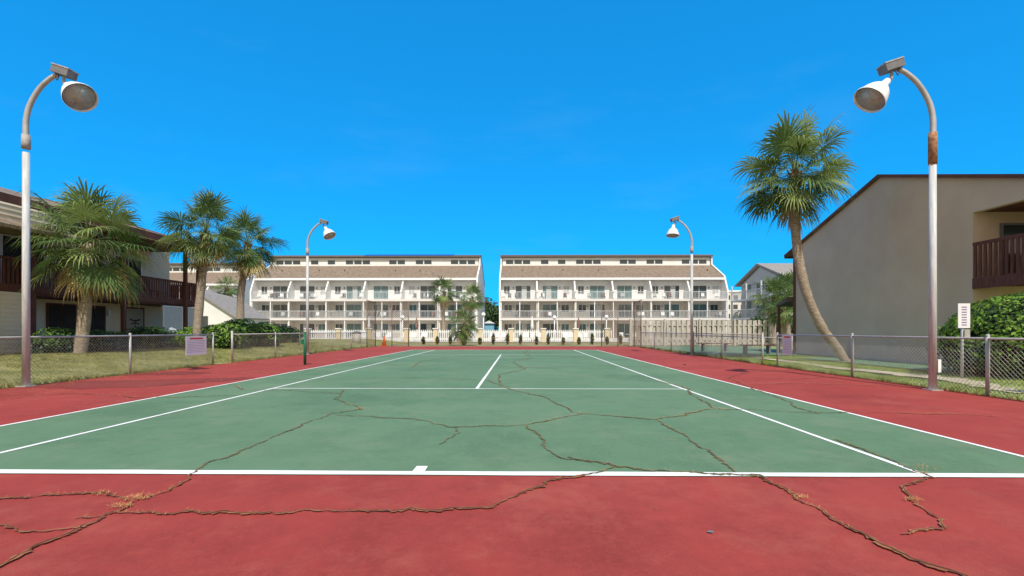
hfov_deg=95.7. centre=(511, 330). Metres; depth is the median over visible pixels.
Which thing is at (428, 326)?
curtains
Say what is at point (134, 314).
window
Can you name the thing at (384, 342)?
traffic cone
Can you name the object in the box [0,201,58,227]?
wing siding
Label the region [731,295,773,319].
decks
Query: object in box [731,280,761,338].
posts
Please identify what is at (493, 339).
upright shrub
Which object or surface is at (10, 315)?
wing siding
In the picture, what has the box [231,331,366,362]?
chain link fence
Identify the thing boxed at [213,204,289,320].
palm tree
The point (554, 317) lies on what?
globe lamp
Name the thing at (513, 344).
ground
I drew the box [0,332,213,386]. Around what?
chain link fence
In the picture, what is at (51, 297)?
deck joists
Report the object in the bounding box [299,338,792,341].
pool deck
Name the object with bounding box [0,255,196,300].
deck railing
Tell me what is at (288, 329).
hedge shrub
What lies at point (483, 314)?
globe lamp
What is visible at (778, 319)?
entry post
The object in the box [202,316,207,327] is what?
window
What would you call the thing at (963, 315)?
post sign
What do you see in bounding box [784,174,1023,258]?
rake fascia
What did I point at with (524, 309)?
glass
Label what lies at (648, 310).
bay partitions
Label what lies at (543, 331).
pool fence
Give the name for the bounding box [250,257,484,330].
end walls
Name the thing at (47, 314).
brown frames
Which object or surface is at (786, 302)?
entry canopy
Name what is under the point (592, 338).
upright shrub
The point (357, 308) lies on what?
sliding glass doors
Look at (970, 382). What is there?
sand path
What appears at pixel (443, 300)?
palm tree
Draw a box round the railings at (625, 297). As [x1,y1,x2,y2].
[502,291,726,316]
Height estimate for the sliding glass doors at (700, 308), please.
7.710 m
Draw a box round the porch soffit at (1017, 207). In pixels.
[984,201,1023,211]
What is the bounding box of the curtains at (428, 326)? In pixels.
[303,286,455,336]
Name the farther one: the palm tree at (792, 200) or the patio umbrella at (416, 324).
the patio umbrella at (416, 324)
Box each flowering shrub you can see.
[174,324,215,347]
[203,319,282,348]
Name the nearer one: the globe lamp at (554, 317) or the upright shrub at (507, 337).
the upright shrub at (507, 337)
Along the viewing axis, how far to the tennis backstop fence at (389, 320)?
33.30 m
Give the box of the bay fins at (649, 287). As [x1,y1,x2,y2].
[536,280,689,298]
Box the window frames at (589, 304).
[504,285,718,336]
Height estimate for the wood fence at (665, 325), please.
2.000 m
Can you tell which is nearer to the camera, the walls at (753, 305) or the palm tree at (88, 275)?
the palm tree at (88, 275)
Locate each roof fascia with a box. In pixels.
[206,284,237,285]
[255,278,476,279]
[500,277,724,279]
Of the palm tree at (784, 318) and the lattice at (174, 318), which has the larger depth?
the palm tree at (784, 318)
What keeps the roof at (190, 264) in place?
on the end walls at (247, 290)
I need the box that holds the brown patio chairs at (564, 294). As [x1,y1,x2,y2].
[545,293,670,317]
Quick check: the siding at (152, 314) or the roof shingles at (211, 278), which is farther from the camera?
the roof shingles at (211, 278)
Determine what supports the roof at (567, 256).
on the end walls at (724, 286)
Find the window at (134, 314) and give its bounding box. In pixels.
[127,308,142,332]
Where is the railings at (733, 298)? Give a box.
[731,287,776,317]
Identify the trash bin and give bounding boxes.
[352,331,360,343]
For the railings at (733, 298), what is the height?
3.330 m
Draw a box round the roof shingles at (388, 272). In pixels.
[256,266,478,277]
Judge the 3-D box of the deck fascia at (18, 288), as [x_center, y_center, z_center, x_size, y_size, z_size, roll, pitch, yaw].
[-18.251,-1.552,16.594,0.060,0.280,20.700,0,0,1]
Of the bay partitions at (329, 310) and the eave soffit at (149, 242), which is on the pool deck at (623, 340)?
the bay partitions at (329, 310)
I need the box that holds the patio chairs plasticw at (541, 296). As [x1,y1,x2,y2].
[503,293,719,317]
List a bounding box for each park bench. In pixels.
[697,343,730,350]
[738,344,774,353]
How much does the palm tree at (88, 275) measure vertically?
6.528 m
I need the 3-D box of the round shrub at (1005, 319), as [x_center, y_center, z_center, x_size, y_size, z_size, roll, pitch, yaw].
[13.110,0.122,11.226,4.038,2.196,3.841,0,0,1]
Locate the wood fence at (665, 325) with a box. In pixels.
[629,319,770,345]
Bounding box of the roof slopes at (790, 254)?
[786,177,879,256]
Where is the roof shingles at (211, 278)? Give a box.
[169,272,248,283]
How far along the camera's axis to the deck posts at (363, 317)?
68.33 m
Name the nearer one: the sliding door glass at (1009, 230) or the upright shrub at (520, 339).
the sliding door glass at (1009, 230)
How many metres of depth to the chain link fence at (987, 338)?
9.74 m
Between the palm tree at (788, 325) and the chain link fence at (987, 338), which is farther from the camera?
the palm tree at (788, 325)
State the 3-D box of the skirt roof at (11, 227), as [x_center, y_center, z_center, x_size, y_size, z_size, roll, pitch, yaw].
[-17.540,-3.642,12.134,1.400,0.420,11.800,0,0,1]
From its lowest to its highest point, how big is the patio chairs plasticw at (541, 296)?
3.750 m
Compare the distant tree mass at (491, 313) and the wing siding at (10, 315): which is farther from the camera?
the distant tree mass at (491, 313)
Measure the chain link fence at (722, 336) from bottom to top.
1.150 m
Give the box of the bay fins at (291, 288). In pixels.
[287,280,441,298]
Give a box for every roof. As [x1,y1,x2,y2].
[0,217,78,241]
[169,263,236,264]
[204,290,269,319]
[273,255,484,284]
[500,254,712,257]
[735,263,792,286]
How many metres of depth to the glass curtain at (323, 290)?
70.15 m
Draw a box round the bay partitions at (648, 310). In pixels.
[536,301,689,337]
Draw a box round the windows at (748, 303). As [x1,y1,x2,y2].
[747,279,779,316]
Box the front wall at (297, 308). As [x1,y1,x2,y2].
[259,301,474,337]
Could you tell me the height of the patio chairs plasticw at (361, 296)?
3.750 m
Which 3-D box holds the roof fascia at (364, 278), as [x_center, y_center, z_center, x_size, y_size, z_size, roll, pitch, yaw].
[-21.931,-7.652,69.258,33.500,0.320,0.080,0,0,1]
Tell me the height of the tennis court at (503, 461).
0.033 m
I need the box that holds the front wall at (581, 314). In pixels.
[502,301,720,337]
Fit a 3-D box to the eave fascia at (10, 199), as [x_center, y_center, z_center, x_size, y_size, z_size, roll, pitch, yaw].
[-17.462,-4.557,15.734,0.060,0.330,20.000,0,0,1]
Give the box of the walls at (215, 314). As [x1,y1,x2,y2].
[193,298,266,324]
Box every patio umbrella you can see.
[411,317,420,340]
[527,317,535,340]
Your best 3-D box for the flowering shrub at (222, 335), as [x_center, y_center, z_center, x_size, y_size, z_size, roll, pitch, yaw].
[-14.139,0.230,24.349,2.749,1.778,5.568,0,0,1]
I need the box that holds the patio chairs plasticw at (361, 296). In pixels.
[256,293,467,317]
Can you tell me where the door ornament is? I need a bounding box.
[130,319,139,326]
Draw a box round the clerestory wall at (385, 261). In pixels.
[273,258,478,265]
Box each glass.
[262,286,472,336]
[504,286,717,336]
[1004,225,1023,274]
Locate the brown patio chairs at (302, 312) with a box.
[268,293,454,317]
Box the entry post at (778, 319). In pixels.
[777,307,779,351]
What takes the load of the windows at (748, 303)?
attached to the walls at (753, 305)
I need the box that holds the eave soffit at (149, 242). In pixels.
[61,218,189,251]
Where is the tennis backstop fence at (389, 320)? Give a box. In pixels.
[366,299,641,346]
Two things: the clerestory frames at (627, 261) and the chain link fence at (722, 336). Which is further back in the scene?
the clerestory frames at (627, 261)
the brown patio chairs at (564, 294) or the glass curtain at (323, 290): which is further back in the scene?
the glass curtain at (323, 290)
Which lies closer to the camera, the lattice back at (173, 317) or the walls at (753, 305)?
the lattice back at (173, 317)
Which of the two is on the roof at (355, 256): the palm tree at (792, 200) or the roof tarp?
the roof tarp
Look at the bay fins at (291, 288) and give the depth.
69.29 m
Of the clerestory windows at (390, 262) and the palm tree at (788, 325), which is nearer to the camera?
the palm tree at (788, 325)
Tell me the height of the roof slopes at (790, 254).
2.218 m
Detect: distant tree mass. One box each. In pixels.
[485,297,498,330]
[736,310,740,333]
[747,315,792,341]
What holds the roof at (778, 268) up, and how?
on the walls at (753, 305)
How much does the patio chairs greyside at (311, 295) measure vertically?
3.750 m
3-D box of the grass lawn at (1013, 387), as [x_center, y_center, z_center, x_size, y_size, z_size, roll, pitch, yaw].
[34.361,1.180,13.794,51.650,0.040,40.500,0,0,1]
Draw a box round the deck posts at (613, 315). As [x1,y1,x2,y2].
[501,301,726,337]
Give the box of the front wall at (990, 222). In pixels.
[980,212,1023,307]
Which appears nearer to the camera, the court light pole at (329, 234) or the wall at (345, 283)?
the court light pole at (329, 234)
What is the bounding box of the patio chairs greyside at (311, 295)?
[280,293,426,317]
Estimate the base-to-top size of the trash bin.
1.100 m
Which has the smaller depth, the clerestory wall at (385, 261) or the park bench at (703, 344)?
the park bench at (703, 344)
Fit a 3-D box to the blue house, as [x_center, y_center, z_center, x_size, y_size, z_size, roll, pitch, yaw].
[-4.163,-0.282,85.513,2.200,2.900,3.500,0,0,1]
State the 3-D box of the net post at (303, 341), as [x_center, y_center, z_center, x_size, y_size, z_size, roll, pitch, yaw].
[-7.094,0.611,15.696,0.260,1.115,0.090,0,0,1]
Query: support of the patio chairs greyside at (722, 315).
on the decks
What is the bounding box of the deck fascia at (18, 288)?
[0,283,194,305]
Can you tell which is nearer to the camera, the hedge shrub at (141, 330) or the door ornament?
the hedge shrub at (141, 330)
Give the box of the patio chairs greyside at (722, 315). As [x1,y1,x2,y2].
[589,293,723,317]
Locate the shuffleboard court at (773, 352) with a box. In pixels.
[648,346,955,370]
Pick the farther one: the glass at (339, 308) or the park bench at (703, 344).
the glass at (339, 308)
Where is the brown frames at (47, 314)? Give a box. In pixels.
[46,303,143,332]
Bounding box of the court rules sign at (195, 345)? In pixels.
[186,336,205,355]
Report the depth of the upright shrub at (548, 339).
38.03 m
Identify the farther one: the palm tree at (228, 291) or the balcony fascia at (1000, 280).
the palm tree at (228, 291)
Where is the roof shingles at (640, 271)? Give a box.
[501,265,722,277]
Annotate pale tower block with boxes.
[729,290,740,319]
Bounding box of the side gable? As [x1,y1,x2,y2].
[741,267,780,285]
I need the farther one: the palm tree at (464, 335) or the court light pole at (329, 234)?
the palm tree at (464, 335)
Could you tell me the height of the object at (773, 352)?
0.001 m
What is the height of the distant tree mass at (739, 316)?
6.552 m
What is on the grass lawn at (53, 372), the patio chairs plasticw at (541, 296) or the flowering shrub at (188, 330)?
the flowering shrub at (188, 330)
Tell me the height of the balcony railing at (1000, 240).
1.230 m
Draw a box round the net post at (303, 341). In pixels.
[299,332,305,364]
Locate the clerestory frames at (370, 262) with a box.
[300,260,475,264]
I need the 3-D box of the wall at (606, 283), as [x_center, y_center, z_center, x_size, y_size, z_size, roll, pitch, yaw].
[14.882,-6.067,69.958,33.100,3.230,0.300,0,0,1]
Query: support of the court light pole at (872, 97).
on the tennis court at (503, 461)
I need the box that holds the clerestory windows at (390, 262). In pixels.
[276,260,474,263]
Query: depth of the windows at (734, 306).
148.99 m
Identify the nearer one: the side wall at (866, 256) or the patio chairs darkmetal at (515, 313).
the side wall at (866, 256)
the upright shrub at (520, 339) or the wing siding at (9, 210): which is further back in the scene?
the upright shrub at (520, 339)
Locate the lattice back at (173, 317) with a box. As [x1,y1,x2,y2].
[161,305,193,330]
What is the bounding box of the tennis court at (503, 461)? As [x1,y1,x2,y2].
[0,346,1023,575]
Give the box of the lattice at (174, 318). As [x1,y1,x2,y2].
[162,305,193,332]
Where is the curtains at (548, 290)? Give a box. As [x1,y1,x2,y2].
[522,286,674,336]
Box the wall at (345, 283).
[259,280,475,298]
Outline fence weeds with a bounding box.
[0,345,1023,400]
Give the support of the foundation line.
attached to the side wall at (866, 256)
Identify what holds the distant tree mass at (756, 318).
on the pool deck at (623, 340)
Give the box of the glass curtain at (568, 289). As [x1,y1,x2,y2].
[564,286,717,292]
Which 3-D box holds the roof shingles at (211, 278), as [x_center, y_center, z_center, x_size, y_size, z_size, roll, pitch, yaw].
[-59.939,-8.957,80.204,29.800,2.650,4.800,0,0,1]
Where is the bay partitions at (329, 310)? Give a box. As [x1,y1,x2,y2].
[290,301,441,337]
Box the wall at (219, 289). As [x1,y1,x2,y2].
[205,286,237,292]
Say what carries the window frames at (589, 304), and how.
attached to the front wall at (581, 314)
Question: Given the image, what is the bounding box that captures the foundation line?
[795,351,947,365]
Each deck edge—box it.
[251,299,475,319]
[500,299,726,319]
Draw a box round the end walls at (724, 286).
[499,257,728,337]
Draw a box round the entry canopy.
[776,297,792,306]
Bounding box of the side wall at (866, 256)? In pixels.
[796,177,1023,361]
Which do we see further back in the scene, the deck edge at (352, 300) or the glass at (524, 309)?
the glass at (524, 309)
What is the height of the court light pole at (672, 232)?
6.571 m
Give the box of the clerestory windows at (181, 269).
[169,267,237,270]
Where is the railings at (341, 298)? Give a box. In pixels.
[251,292,474,317]
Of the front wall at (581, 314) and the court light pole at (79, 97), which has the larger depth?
the front wall at (581, 314)
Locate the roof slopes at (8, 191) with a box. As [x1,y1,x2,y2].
[0,187,161,234]
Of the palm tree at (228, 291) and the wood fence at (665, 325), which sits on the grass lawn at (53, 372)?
the palm tree at (228, 291)
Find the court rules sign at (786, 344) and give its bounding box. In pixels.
[782,335,791,354]
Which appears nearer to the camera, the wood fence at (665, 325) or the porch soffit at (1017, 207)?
the porch soffit at (1017, 207)
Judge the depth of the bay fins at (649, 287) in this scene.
68.57 m
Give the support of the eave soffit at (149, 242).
attached to the core walls
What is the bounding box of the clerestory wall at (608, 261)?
[502,257,709,265]
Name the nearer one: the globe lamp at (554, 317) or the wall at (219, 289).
the globe lamp at (554, 317)
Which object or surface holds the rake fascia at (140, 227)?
attached to the roof slopes at (8, 191)
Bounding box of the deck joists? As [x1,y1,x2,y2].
[5,291,193,306]
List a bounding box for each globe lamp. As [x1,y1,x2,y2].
[481,312,485,341]
[552,315,556,340]
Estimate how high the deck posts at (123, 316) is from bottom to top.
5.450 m
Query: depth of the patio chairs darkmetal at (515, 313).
69.05 m
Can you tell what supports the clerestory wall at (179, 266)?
attached to the roof at (190, 264)
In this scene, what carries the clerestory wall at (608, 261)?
attached to the roof at (567, 256)
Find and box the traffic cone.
[382,336,387,345]
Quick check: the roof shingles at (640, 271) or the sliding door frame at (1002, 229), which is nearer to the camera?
the sliding door frame at (1002, 229)
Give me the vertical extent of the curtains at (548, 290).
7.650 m
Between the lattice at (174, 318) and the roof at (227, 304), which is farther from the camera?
the roof at (227, 304)
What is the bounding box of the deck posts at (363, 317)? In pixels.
[251,301,475,337]
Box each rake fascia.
[43,198,166,235]
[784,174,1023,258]
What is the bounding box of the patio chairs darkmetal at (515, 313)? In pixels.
[508,293,719,317]
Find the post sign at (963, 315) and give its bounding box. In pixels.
[958,303,969,378]
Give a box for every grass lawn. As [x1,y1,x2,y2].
[0,339,411,388]
[635,346,1023,399]
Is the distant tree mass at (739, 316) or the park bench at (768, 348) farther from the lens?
the distant tree mass at (739, 316)
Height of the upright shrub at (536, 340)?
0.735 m
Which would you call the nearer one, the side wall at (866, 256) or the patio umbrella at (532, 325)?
the side wall at (866, 256)
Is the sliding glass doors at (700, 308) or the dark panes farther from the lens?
the sliding glass doors at (700, 308)
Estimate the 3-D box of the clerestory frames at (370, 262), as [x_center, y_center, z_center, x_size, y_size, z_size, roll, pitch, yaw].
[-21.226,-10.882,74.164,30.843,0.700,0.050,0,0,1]
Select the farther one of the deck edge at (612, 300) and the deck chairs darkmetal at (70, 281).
the deck edge at (612, 300)
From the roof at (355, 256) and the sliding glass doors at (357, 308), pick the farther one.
the roof at (355, 256)
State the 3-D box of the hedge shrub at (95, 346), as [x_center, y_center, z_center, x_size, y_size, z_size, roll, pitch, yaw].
[-16.843,0.446,18.359,1.851,1.151,4.192,0,0,1]
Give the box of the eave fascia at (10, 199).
[0,192,193,249]
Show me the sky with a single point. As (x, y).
(490, 129)
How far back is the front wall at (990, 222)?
14.11 m
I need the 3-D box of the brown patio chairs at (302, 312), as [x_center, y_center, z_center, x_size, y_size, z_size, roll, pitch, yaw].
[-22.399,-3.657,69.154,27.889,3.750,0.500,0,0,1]
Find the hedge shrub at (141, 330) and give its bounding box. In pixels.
[122,326,185,348]
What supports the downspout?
attached to the side wall at (866, 256)
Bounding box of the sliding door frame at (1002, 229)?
[1000,223,1023,274]
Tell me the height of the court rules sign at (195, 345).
0.600 m
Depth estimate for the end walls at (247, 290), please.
79.05 m
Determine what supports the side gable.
attached to the walls at (753, 305)
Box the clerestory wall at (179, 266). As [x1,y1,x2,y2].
[169,265,237,272]
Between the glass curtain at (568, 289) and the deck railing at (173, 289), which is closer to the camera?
the deck railing at (173, 289)
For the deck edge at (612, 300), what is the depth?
67.76 m
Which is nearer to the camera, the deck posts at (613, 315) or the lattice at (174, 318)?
the lattice at (174, 318)
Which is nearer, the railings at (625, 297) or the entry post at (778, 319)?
the entry post at (778, 319)
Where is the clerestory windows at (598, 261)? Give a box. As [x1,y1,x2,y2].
[506,260,705,263]
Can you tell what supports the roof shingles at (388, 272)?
attached to the end walls at (255, 285)
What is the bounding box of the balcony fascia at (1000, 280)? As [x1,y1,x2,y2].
[972,272,1023,288]
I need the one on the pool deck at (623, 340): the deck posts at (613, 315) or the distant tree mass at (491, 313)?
the deck posts at (613, 315)
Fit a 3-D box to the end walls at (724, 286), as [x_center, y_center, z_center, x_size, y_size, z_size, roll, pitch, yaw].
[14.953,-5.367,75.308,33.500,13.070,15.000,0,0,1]
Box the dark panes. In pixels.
[3,235,140,332]
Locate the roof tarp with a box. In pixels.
[364,254,453,255]
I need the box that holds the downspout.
[793,260,795,352]
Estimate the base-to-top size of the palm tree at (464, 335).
3.581 m
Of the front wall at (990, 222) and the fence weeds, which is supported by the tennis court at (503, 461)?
the fence weeds
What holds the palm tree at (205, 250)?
on the grass lawn at (53, 372)
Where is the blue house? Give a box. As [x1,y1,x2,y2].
[485,321,494,336]
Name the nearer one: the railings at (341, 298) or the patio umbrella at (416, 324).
the patio umbrella at (416, 324)
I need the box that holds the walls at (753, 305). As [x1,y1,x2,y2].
[741,277,792,340]
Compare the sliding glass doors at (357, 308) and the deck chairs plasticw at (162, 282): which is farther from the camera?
the sliding glass doors at (357, 308)
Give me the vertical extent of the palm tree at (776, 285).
5.955 m
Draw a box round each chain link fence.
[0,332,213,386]
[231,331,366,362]
[641,331,781,364]
[776,332,1023,399]
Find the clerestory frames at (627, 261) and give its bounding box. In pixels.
[513,259,706,263]
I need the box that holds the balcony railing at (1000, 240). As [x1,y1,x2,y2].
[973,233,1023,277]
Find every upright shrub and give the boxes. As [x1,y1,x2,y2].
[491,333,494,344]
[505,333,509,343]
[518,335,522,343]
[534,336,538,344]
[546,334,549,344]
[590,333,594,344]
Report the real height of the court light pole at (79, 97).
6.671 m
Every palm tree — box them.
[3,176,166,353]
[151,187,247,335]
[212,275,237,296]
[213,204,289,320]
[428,276,459,340]
[443,306,479,345]
[457,281,486,340]
[730,104,860,362]
[749,274,792,344]
[763,288,792,345]
[769,270,792,333]
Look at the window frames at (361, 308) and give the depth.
70.25 m
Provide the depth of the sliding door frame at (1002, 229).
14.04 m
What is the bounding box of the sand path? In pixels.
[751,357,1023,392]
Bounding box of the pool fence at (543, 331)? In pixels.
[304,328,611,341]
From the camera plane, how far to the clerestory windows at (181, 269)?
82.59 m
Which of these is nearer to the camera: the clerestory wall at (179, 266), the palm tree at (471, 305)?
the palm tree at (471, 305)
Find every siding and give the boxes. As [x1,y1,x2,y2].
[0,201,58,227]
[0,291,21,353]
[36,236,169,347]
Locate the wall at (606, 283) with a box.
[501,280,720,298]
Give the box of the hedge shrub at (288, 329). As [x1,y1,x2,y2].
[251,321,302,342]
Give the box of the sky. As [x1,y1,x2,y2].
[0,0,1023,329]
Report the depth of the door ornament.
24.46 m
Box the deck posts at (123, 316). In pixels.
[30,239,198,352]
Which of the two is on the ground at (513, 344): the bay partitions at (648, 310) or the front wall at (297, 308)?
the front wall at (297, 308)
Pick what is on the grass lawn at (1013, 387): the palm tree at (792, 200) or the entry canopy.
the palm tree at (792, 200)
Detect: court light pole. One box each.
[15,62,98,386]
[306,219,335,353]
[666,216,692,354]
[853,56,943,390]
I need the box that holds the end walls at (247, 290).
[244,270,260,304]
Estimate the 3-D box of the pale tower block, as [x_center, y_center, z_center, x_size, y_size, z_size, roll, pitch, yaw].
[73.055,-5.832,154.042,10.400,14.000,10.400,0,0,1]
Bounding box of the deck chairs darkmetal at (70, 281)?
[53,268,155,296]
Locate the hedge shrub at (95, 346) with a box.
[31,327,136,353]
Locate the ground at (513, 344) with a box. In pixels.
[388,330,792,345]
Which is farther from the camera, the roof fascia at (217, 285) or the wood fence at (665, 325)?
the roof fascia at (217, 285)
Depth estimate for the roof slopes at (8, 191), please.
21.38 m
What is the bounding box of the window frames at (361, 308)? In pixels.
[261,286,472,336]
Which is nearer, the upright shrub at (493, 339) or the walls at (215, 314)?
the upright shrub at (493, 339)
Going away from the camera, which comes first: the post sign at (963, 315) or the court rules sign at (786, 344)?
the post sign at (963, 315)
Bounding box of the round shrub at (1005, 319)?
[926,292,1023,378]
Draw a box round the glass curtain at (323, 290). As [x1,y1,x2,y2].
[321,286,471,293]
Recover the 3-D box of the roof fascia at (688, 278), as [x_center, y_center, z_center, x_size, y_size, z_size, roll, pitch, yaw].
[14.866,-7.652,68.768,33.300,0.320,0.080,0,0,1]
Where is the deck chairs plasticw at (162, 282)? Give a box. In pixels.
[36,264,164,292]
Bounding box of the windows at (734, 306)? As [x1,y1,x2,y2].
[729,295,737,317]

